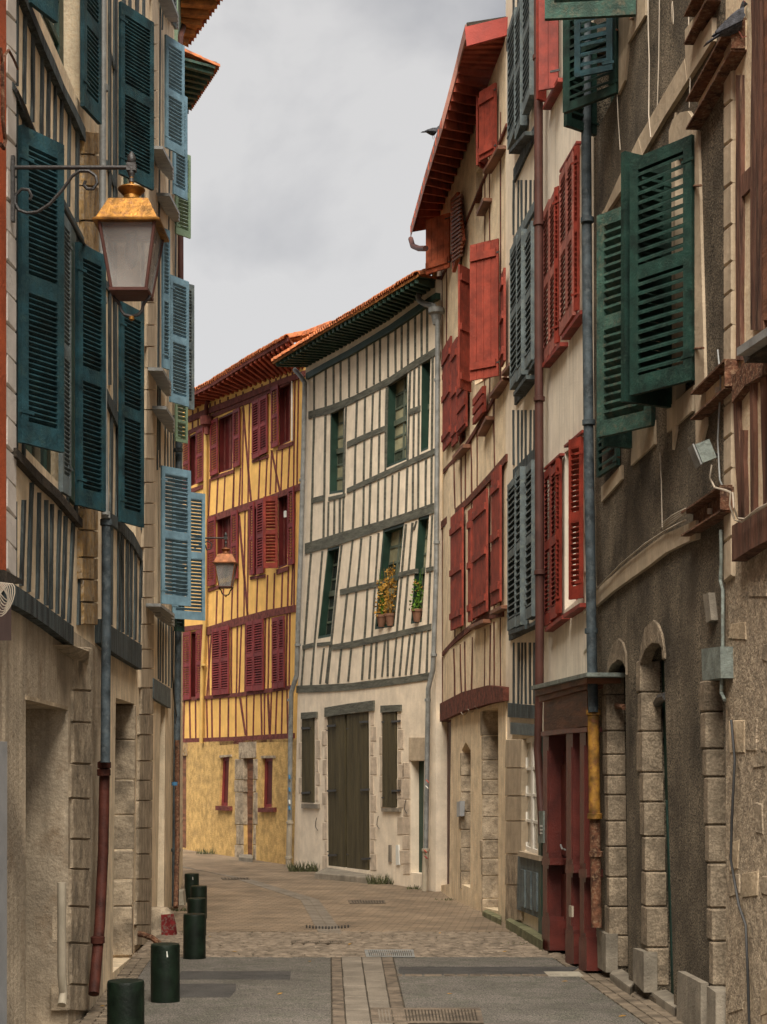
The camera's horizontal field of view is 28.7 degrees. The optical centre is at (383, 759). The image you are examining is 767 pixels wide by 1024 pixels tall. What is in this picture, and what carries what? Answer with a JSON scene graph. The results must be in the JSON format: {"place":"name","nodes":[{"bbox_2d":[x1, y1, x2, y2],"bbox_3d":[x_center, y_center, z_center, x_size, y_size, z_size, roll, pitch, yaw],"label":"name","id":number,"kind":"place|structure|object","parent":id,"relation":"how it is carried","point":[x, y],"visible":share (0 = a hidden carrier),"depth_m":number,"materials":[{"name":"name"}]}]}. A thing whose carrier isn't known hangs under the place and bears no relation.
{"place":"outdoors","nodes":[
{"label":"outdoors","id":0,"kind":"place"},
{"bbox_2d":[184,0,505,386],"label":"sky","id":1,"kind":"structure","parent":0,"point":[309,152],"materials":[{"name":"grey"}]},
{"bbox_2d":[72,849,683,1023],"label":"street","id":2,"kind":"structure","parent":0,"point":[263,917],"depth_m":16.07,"materials":[{"name":"grey stone"}]},
{"bbox_2d":[0,0,22,1023],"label":"timber house","id":3,"kind":"structure","parent":2,"relation":"on","point":[7,364],"depth_m":8.91,"materials":[{"name":"brown wood"}]},
{"bbox_2d":[0,64,6,150],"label":"wall pipe","id":4,"kind":"object","parent":3,"relation":"attached to","point":[2,95],"depth_m":8.48,"materials":[{"name":"metal"}]},
{"bbox_2d":[0,741,6,1023],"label":"door panel","id":5,"kind":"structure","parent":3,"relation":"in","point":[3,744],"depth_m":8.67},
{"bbox_2d":[0,582,14,616],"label":"cable coil","id":6,"kind":"object","parent":3,"relation":"hanging from","point":[7,605],"visible":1,"depth_m":7.84,"materials":[{"name":"white plastic"}]},
{"bbox_2d":[0,47,18,69],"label":"wall pipe","id":7,"kind":"object","parent":3,"relation":"attached to","point":[2,56],"depth_m":8.56,"materials":[{"name":"metal"}]},
{"bbox_2d":[10,151,168,320],"bbox_3d":[-1.808,-3.178,9.100,0.963,1.029,0.404,0,0,0],"label":"street lamp","id":8,"kind":"object","parent":3,"relation":"attached to","point":[130,218],"visible":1,"depth_m":9.08,"materials":[{"name":"gold metal"}]},
{"bbox_2d":[0,0,111,1023],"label":"timber house","id":9,"kind":"structure","parent":2,"relation":"on","point":[56,679],"depth_m":11.48,"materials":[{"name":"beige paint"}]},
{"bbox_2d":[26,445,50,473],"bbox_3d":[-2.526,-3.094,10.665,0.060,2.127,1.859,0,0,-3],"label":"window","id":10,"kind":"structure","parent":9,"relation":"in","point":[43,456],"depth_m":11.35,"materials":[{"name":"glass"}]},
{"bbox_2d":[40,0,63,65],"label":"window","id":11,"kind":"structure","parent":9,"relation":"in","point":[56,30],"depth_m":12.02,"materials":[{"name":"green glass"}]},
{"bbox_2d":[15,88,90,247],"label":"wooden beam","id":12,"kind":"structure","parent":9,"relation":"attached to","point":[32,128],"depth_m":9.40,"materials":[{"name":"wood"}]},
{"bbox_2d":[107,978,143,1023],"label":"bollard","id":13,"kind":"object","parent":2,"relation":"on","point":[125,1000],"visible":1,"depth_m":10.10,"materials":[{"name":"metal"}]},
{"bbox_2d":[95,0,158,992],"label":"timber house","id":14,"kind":"structure","parent":2,"relation":"on","point":[132,83],"depth_m":15.58,"materials":[{"name":"beige paint"}]},
{"bbox_2d":[121,176,128,184],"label":"window","id":15,"kind":"structure","parent":14,"relation":"in","point":[124,180],"depth_m":17.86,"materials":[{"name":"white glass"}]},
{"bbox_2d":[137,931,160,942],"bbox_3d":[-2.708,2.139,17.473,0.387,0.304,0.068,0,0,0],"label":"iron guard","id":16,"kind":"object","parent":2,"relation":"on","point":[152,938],"visible":0.59,"depth_m":17.45,"materials":[{"name":"brown metal"}]},
{"bbox_2d":[149,907,176,936],"bbox_3d":[-3.006,2.177,20.070,0.503,0.410,0.395,0,0,18],"label":"guard stone","id":17,"kind":"object","parent":2,"relation":"on","point":[163,920],"visible":0.76,"depth_m":19.92,"materials":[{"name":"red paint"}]},
{"bbox_2d":[151,942,179,1002],"bbox_3d":[-1.896,1.895,13.030,0.252,0.604,0.252,0,0,0],"label":"bollard","id":18,"kind":"object","parent":2,"relation":"on","point":[165,972],"visible":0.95,"depth_m":12.93,"materials":[{"name":"green metal"}]},
{"bbox_2d":[146,0,222,907],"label":"timber house","id":19,"kind":"structure","parent":2,"relation":"on","point":[180,25],"depth_m":22.95,"materials":[{"name":"paint"}]},
{"bbox_2d":[172,631,176,723],"bbox_3d":[-3.344,-1.303,24.008,0.022,1.446,1.362,0,0,-6],"label":"drainpipe","id":20,"kind":"object","parent":19,"relation":"attached to","point":[173,675],"depth_m":23.47,"materials":[{"name":"metal"}]},
{"bbox_2d":[192,532,238,596],"bbox_3d":[-2.993,-3.282,25.200,1.094,1.092,0.408,0,0,0],"label":"street lamp","id":21,"kind":"object","parent":19,"relation":"attached to","point":[225,558],"visible":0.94,"depth_m":25.15,"materials":[{"name":"orange metal"}]},
{"bbox_2d":[184,873,198,902],"bbox_3d":[-3.349,2.280,26.200,0.252,0.604,0.252,0,0,0],"label":"bollard","id":22,"kind":"object","parent":2,"relation":"on","point":[191,879],"visible":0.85,"depth_m":26.09,"materials":[{"name":"metal"}]},
{"bbox_2d":[183,913,205,959],"bbox_3d":[-2.122,2.026,16.840,0.252,0.604,0.252,0,0,0],"label":"bollard","id":23,"kind":"object","parent":2,"relation":"on","point":[194,936],"visible":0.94,"depth_m":16.73,"materials":[{"name":"metal"}]},
{"bbox_2d":[171,49,219,908],"bbox_3d":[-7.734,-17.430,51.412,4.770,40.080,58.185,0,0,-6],"label":"timber house","id":24,"kind":"structure","parent":2,"relation":"on","point":[200,71],"depth_m":25.66,"materials":[{"name":"paint"}]},
{"bbox_2d":[187,897,205,913],"bbox_3d":[-2.478,2.131,19.900,0.252,0.604,0.252,0,0,0],"label":"bollard","id":25,"kind":"object","parent":2,"relation":"on","point":[196,904],"visible":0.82,"depth_m":19.80,"materials":[{"name":"metal"}]},
{"bbox_2d":[190,885,206,918],"bbox_3d":[-2.833,2.227,23.000,0.252,0.604,0.252,0,0,0],"label":"bollard","id":26,"kind":"object","parent":2,"relation":"on","point":[198,890],"visible":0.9,"depth_m":22.91,"materials":[{"name":"metal"}]},
{"bbox_2d":[195,847,214,853],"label":"weeds","id":27,"kind":"object","parent":2,"relation":"on","point":[205,851],"visible":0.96,"depth_m":39.68,"materials":[{"name":"green plant"}]},
{"bbox_2d":[221,877,249,879],"bbox_3d":[-3.105,2.493,31.393,0.659,0.030,0.528,0,0,0],"label":"drain grate","id":28,"kind":"object","parent":2,"relation":"on","point":[234,878],"visible":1,"depth_m":31.37,"materials":[{"name":"metal"}]},
{"bbox_2d":[183,321,330,864],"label":"timber house","id":29,"kind":"structure","parent":2,"relation":"on","point":[242,455],"depth_m":37.95,"materials":[{"name":"yellow paint"}]},
{"bbox_2d":[183,756,185,847],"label":"door","id":30,"kind":"structure","parent":29,"relation":"in","point":[184,757],"depth_m":41.91,"materials":[{"name":"brown wood"}]},
{"bbox_2d":[195,437,195,482],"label":"window","id":31,"kind":"structure","parent":29,"relation":"in","point":[195,437],"depth_m":41.51,"materials":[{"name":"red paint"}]},
{"bbox_2d":[195,645,195,696],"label":"window","id":32,"kind":"structure","parent":29,"relation":"in","point":[195,645],"depth_m":41.46,"materials":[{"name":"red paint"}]},
{"bbox_2d":[218,631,226,688],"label":"window","id":33,"kind":"structure","parent":29,"relation":"in","point":[226,631],"depth_m":39.59,"materials":[{"name":"red paint"}]},
{"bbox_2d":[221,757,228,805],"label":"window","id":34,"kind":"structure","parent":29,"relation":"in","point":[225,779],"depth_m":39.31,"materials":[{"name":"red paint"}]},
{"bbox_2d":[222,517,230,576],"bbox_3d":[-4.047,-5.582,39.353,0.040,1.682,1.007,0,0,-28],"label":"window","id":35,"kind":"structure","parent":29,"relation":"in","point":[226,523],"depth_m":39.47,"materials":[{"name":"red paint"}]},
{"bbox_2d":[224,416,232,469],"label":"window","id":36,"kind":"structure","parent":29,"relation":"in","point":[227,422],"depth_m":39.40,"materials":[{"name":"red paint"}]},
{"bbox_2d":[246,758,252,854],"bbox_3d":[-3.308,1.216,37.842,0.040,2.533,0.676,0,0,-28],"label":"door","id":37,"kind":"structure","parent":29,"relation":"in","point":[249,760],"depth_m":37.90,"materials":[{"name":"brown wood"}]},
{"bbox_2d":[255,623,261,684],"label":"window","id":38,"kind":"structure","parent":29,"relation":"in","point":[259,623],"depth_m":37.61,"materials":[{"name":"red paint"}]},
{"bbox_2d":[259,506,261,567],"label":"window","id":39,"kind":"structure","parent":29,"relation":"in","point":[260,506],"depth_m":37.54,"materials":[{"name":"red paint"}]},
{"bbox_2d":[261,401,265,449],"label":"window","id":40,"kind":"structure","parent":29,"relation":"in","point":[264,401],"depth_m":37.32,"materials":[{"name":"red paint"}]},
{"bbox_2d":[264,758,272,807],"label":"window","id":41,"kind":"structure","parent":29,"relation":"in","point":[268,761],"depth_m":36.85,"materials":[{"name":"red paint"}]},
{"bbox_2d":[280,620,282,681],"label":"window","id":42,"kind":"structure","parent":29,"relation":"in","point":[280,620],"depth_m":36.41,"materials":[{"name":"red paint"}]},
{"bbox_2d":[283,496,287,564],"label":"window","id":43,"kind":"structure","parent":29,"relation":"in","point":[285,499],"depth_m":36.21,"materials":[{"name":"red paint"}]},
{"bbox_2d":[284,385,290,441],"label":"window","id":44,"kind":"structure","parent":29,"relation":"in","point":[288,388],"depth_m":36.10,"materials":[{"name":"red paint"}]},
{"bbox_2d":[286,860,319,871],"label":"weeds","id":45,"kind":"object","parent":2,"relation":"on","point":[308,868],"visible":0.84,"depth_m":33.45,"materials":[{"name":"green plant"}]},
{"bbox_2d":[291,941,343,944],"bbox_3d":[-0.833,2.300,18.852,0.701,0.042,0.359,0,0,0],"label":"drain grate","id":46,"kind":"object","parent":2,"relation":"on","point":[315,942],"visible":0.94,"depth_m":18.75,"materials":[{"name":"metal"}]},
{"bbox_2d":[306,925,348,928],"bbox_3d":[-0.806,2.377,21.326,0.633,0.041,0.646,0,0,0],"label":"slotted drain","id":47,"kind":"object","parent":2,"relation":"on","point":[328,926],"visible":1,"depth_m":21.33,"materials":[{"name":"grey metal"}]},
{"bbox_2d":[271,269,446,891],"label":"timber house","id":48,"kind":"structure","parent":2,"relation":"on","point":[371,777],"depth_m":30.86,"materials":[{"name":"white paint"}]},
{"bbox_2d":[325,550,338,634],"bbox_3d":[-1.059,-3.677,33.017,0.060,1.950,1.230,0,0,-26],"label":"window","id":49,"kind":"structure","parent":48,"relation":"in","point":[332,589],"depth_m":33.19,"materials":[{"name":"paint"}]},
{"bbox_2d":[336,409,343,490],"bbox_3d":[-0.869,-6.738,32.622,0.060,1.962,0.828,0,0,-26],"label":"window","id":50,"kind":"structure","parent":48,"relation":"in","point":[339,451],"depth_m":32.80,"materials":[{"name":"glass"}]},
{"bbox_2d":[374,577,387,626],"bbox_3d":[-0.038,-3.287,30.457,0.324,1.172,0.260,0,0,-27],"label":"potted plant","id":51,"kind":"object","parent":48,"relation":"on","point":[381,619],"visible":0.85,"depth_m":30.42,"materials":[{"name":"yellow plant"}]},
{"bbox_2d":[382,560,396,625],"bbox_3d":[0.132,-3.347,30.112,0.321,1.316,0.255,0,0,0],"label":"potted plant","id":52,"kind":"object","parent":48,"relation":"on","point":[389,616],"visible":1,"depth_m":30.08,"materials":[{"name":"orange plant"}]},
{"bbox_2d":[384,529,402,624],"bbox_3d":[0.263,-3.676,30.278,0.060,2.015,1.379,0,0,-26],"label":"window","id":53,"kind":"structure","parent":48,"relation":"in","point":[396,537],"depth_m":30.35,"materials":[{"name":"glass"}]},
{"bbox_2d":[394,376,406,461],"bbox_3d":[0.409,-6.802,29.975,0.060,1.805,1.014,0,0,-26],"label":"window","id":54,"kind":"structure","parent":48,"relation":"in","point":[401,386],"depth_m":30.14,"materials":[{"name":"glass"}]},
{"bbox_2d":[409,571,423,621],"bbox_3d":[0.647,-3.185,29.024,0.322,1.028,0.250,0,0,0],"label":"potted plant","id":55,"kind":"object","parent":48,"relation":"on","point":[417,613],"visible":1,"depth_m":28.99,"materials":[{"name":"green plant"}]},
{"bbox_2d":[419,761,423,872],"bbox_3d":[0.838,1.109,29.155,0.040,2.180,0.575,0,0,-26],"label":"door","id":56,"kind":"structure","parent":48,"relation":"in","point":[421,763],"depth_m":29.31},
{"bbox_2d":[420,520,428,618],"bbox_3d":[0.851,-3.682,29.058,0.060,2.045,0.804,0,0,-26],"label":"window","id":57,"kind":"structure","parent":48,"relation":"in","point":[425,549],"depth_m":29.18,"materials":[{"name":"paint"}]},
{"bbox_2d":[428,364,429,435],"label":"window","id":58,"kind":"structure","parent":48,"relation":"in","point":[429,364],"depth_m":28.98,"materials":[{"name":"paint"}]},
{"bbox_2d":[348,900,385,903],"bbox_3d":[-0.297,2.485,26.175,0.671,0.036,0.711,0,0,0],"label":"drain grate","id":59,"kind":"object","parent":2,"relation":"on","point":[366,901],"visible":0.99,"depth_m":26.12,"materials":[{"name":"metal"}]},
{"bbox_2d":[366,873,393,883],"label":"weeds","id":60,"kind":"object","parent":2,"relation":"on","point":[374,880],"visible":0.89,"depth_m":30.09,"materials":[{"name":"green plant"}]},
{"bbox_2d":[364,949,414,957],"bbox_3d":[0.063,2.249,17.373,0.582,0.059,0.853,0,0,0],"label":"drain grate","id":61,"kind":"object","parent":2,"relation":"on","point":[401,954],"visible":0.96,"depth_m":17.36,"materials":[{"name":"metal"}]},
{"bbox_2d":[407,884,420,888],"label":"weeds","id":62,"kind":"object","parent":2,"relation":"on","point":[415,887],"visible":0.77,"depth_m":28.91,"materials":[{"name":"green plant"}]},
{"bbox_2d":[370,1008,483,1023],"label":"drain grate","id":63,"kind":"object","parent":2,"relation":"on","point":[443,1015],"visible":0.99,"depth_m":12.04,"materials":[{"name":"metal"}]},
{"bbox_2d":[408,16,509,924],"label":"timber house","id":64,"kind":"structure","parent":2,"relation":"on","point":[459,216],"depth_m":24.36,"materials":[{"name":"beige paint"}]},
{"bbox_2d":[421,126,438,137],"bbox_3d":[0.772,-10.383,24.754,0.372,0.233,0.164,0,0,-24],"label":"pigeon","id":65,"kind":"object","parent":64,"relation":"on","point":[432,132],"visible":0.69,"depth_m":24.70,"materials":[{"name":"black metal"}]},
{"bbox_2d":[447,722,450,883],"bbox_3d":[1.245,0.866,28.287,0.050,3.214,2.334,0,0,-5],"label":"door","id":66,"kind":"structure","parent":64,"relation":"in","point":[448,723],"depth_m":28.28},
{"bbox_2d":[505,0,544,950],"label":"timber house","id":67,"kind":"structure","parent":2,"relation":"on","point":[524,840],"depth_m":20.31,"materials":[{"name":"white paint"}]},
{"bbox_2d":[524,737,537,853],"bbox_3d":[1.994,0.458,19.989,0.040,1.560,1.292,0,0,-4],"label":"window","id":68,"kind":"structure","parent":67,"relation":"in","point":[531,814],"depth_m":20.00,"materials":[{"name":"white glass"}]},
{"bbox_2d":[531,0,624,970],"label":"timber house","id":69,"kind":"structure","parent":2,"relation":"on","point":[570,681],"depth_m":17.23,"materials":[{"name":"white paint"}]},
{"bbox_2d":[560,750,565,950],"bbox_3d":[2.138,1.088,17.697,0.187,2.409,1.282,0,0,0],"label":"door","id":70,"kind":"structure","parent":69,"relation":"in","point":[563,766],"depth_m":17.68,"materials":[{"name":"red paint"}]},
{"bbox_2d":[576,457,578,599],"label":"window","id":71,"kind":"structure","parent":69,"relation":"in","point":[577,457],"depth_m":17.28,"materials":[{"name":"red paint"}]},
{"bbox_2d":[545,0,735,1023],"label":"timber house","id":72,"kind":"structure","parent":2,"relation":"on","point":[664,279],"depth_m":12.28,"materials":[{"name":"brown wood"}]},
{"bbox_2d":[593,381,596,587],"bbox_3d":[2.173,-4.079,15.592,0.014,4.662,0.348,0,0,-6],"label":"wall cable","id":73,"kind":"object","parent":72,"relation":"attached to","point":[594,465],"depth_m":15.52,"materials":[{"name":"grey plastic"}]},
{"bbox_2d":[617,94,620,149],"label":"wall cable","id":74,"kind":"object","parent":72,"relation":"attached to","point":[618,121],"depth_m":14.34,"materials":[{"name":"beige plastic"}]},
{"bbox_2d":[596,519,686,589],"bbox_3d":[2.253,-1.808,13.413,0.035,0.162,3.780,0,0,-2],"label":"wall cable","id":75,"kind":"object","parent":72,"relation":"attached to","point":[639,548],"depth_m":13.23,"materials":[{"name":"grey plastic"}]},
{"bbox_2d":[647,0,650,137],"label":"wall cable","id":76,"kind":"object","parent":72,"relation":"attached to","point":[649,69],"depth_m":12.99,"materials":[{"name":"beige plastic"}]},
{"bbox_2d":[657,0,659,104],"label":"wall cable","id":77,"kind":"object","parent":72,"relation":"attached to","point":[658,52],"depth_m":12.66,"materials":[{"name":"beige plastic"}]},
{"bbox_2d":[659,452,662,521],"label":"wall cable","id":78,"kind":"object","parent":72,"relation":"attached to","point":[661,487],"depth_m":12.55,"materials":[{"name":"beige plastic"}]},
{"bbox_2d":[661,660,673,993],"bbox_3d":[2.554,0.520,12.892,0.040,3.077,1.277,0,0,-3],"label":"door","id":79,"kind":"structure","parent":72,"relation":"in","point":[662,663],"depth_m":13.36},
{"bbox_2d":[671,1,673,24],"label":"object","id":80,"kind":"object","parent":72,"relation":"attached to","point":[673,13],"depth_m":12.22,"materials":[{"name":"white plastic"}]},
{"bbox_2d":[688,17,690,107],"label":"wall cable","id":81,"kind":"object","parent":72,"relation":"attached to","point":[690,77],"depth_m":11.60,"materials":[{"name":"beige plastic"}]},
{"bbox_2d":[684,0,720,44],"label":"steel channel","id":82,"kind":"object","parent":72,"relation":"attached to","point":[707,8],"visible":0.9,"depth_m":11.19,"materials":[{"name":"metal"}]},
{"bbox_2d":[688,439,717,467],"bbox_3d":[2.314,-2.161,10.635,0.384,0.190,0.189,0,0,-38],"label":"floodlight","id":83,"kind":"object","parent":72,"relation":"attached to","point":[702,452],"visible":1,"depth_m":10.53,"materials":[{"name":"metal"}]},
{"bbox_2d":[681,485,733,536],"bbox_3d":[2.376,-1.816,10.983,0.125,0.190,1.159,0,0,-2],"label":"steel channel","id":84,"kind":"object","parent":72,"relation":"attached to","point":[710,509],"visible":0.89,"depth_m":10.92,"materials":[{"name":"metal"}]},
{"bbox_2d":[662,512,680,525],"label":"wall cable","id":85,"kind":"object","parent":84,"relation":"attached to","point":[671,518],"depth_m":12.07,"materials":[{"name":"grey plastic"}]},
{"bbox_2d":[662,512,685,529],"bbox_3d":[2.313,-1.896,11.915,0.027,0.035,0.949,0,0,0],"label":"wall cable","id":86,"kind":"object","parent":84,"relation":"attached to","point":[674,521],"depth_m":11.93,"materials":[{"name":"white plastic"}]},
{"bbox_2d":[662,508,685,523],"bbox_3d":[2.310,-1.942,11.852,0.044,0.059,0.821,0,0,-2],"label":"wall cable","id":87,"kind":"object","parent":84,"relation":"attached to","point":[673,515],"depth_m":11.97,"materials":[{"name":"grey plastic"}]},
{"bbox_2d":[662,511,685,527],"bbox_3d":[2.309,-1.911,11.894,0.034,0.042,0.906,0,0,0],"label":"wall cable","id":88,"kind":"object","parent":84,"relation":"attached to","point":[673,519],"depth_m":12.03,"materials":[{"name":"grey plastic"}]},
{"bbox_2d":[709,465,731,492],"bbox_3d":[2.302,-1.929,10.278,0.032,0.375,0.961,0,0,5],"label":"wall cable","id":89,"kind":"object","parent":84,"relation":"attached to","point":[728,491],"depth_m":10.56,"materials":[{"name":"beige plastic"}]},
{"bbox_2d":[690,359,739,419],"bbox_3d":[2.384,-2.653,10.774,0.125,0.204,0.976,0,0,-2],"label":"steel channel","id":90,"kind":"object","parent":72,"relation":"attached to","point":[725,369],"visible":0.84,"depth_m":10.72,"materials":[{"name":"metal"}]},
{"bbox_2d":[686,18,746,129],"bbox_3d":[2.384,-4.902,10.762,0.125,0.227,1.282,0,0,-2],"label":"steel channel","id":91,"kind":"object","parent":72,"relation":"attached to","point":[706,91],"visible":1,"depth_m":10.74,"materials":[{"name":"metal"}]},
{"bbox_2d":[703,0,747,46],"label":"pigeon","id":92,"kind":"object","parent":91,"relation":"on","point":[731,24],"visible":1,"depth_m":10.06,"materials":[{"name":"black metal"}]},
{"bbox_2d":[717,349,722,484],"bbox_3d":[2.398,-2.435,10.684,0.019,1.048,0.272,0,0,4],"label":"wall cable","id":93,"kind":"object","parent":72,"relation":"attached to","point":[719,424],"depth_m":10.73,"materials":[{"name":"metal"}]},
{"bbox_2d":[718,530,726,700],"bbox_3d":[2.382,-1.015,10.537,0.026,1.215,0.139,0,0,-2],"label":"wall cable","id":94,"kind":"object","parent":72,"relation":"attached to","point":[723,697],"depth_m":10.54,"materials":[{"name":"grey metal"}]},
{"bbox_2d":[726,0,766,1023],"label":"timber house","id":95,"kind":"structure","parent":2,"relation":"on","point":[746,640],"depth_m":10.03,"materials":[{"name":"beige paint"}]},
{"bbox_2d":[729,720,750,1023],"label":"wall cable","id":96,"kind":"object","parent":95,"relation":"attached to","point":[734,878],"depth_m":10.20,"materials":[{"name":"grey plastic"}]},
{"bbox_2d":[729,492,766,522],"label":"wall cable","id":97,"kind":"object","parent":95,"relation":"attached to","point":[753,513],"depth_m":9.77,"materials":[{"name":"beige plastic"}]},
{"bbox_2d":[732,492,766,519],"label":"wall cable","id":98,"kind":"object","parent":95,"relation":"attached to","point":[734,509],"depth_m":9.73,"materials":[{"name":"beige plastic"}]}
]}

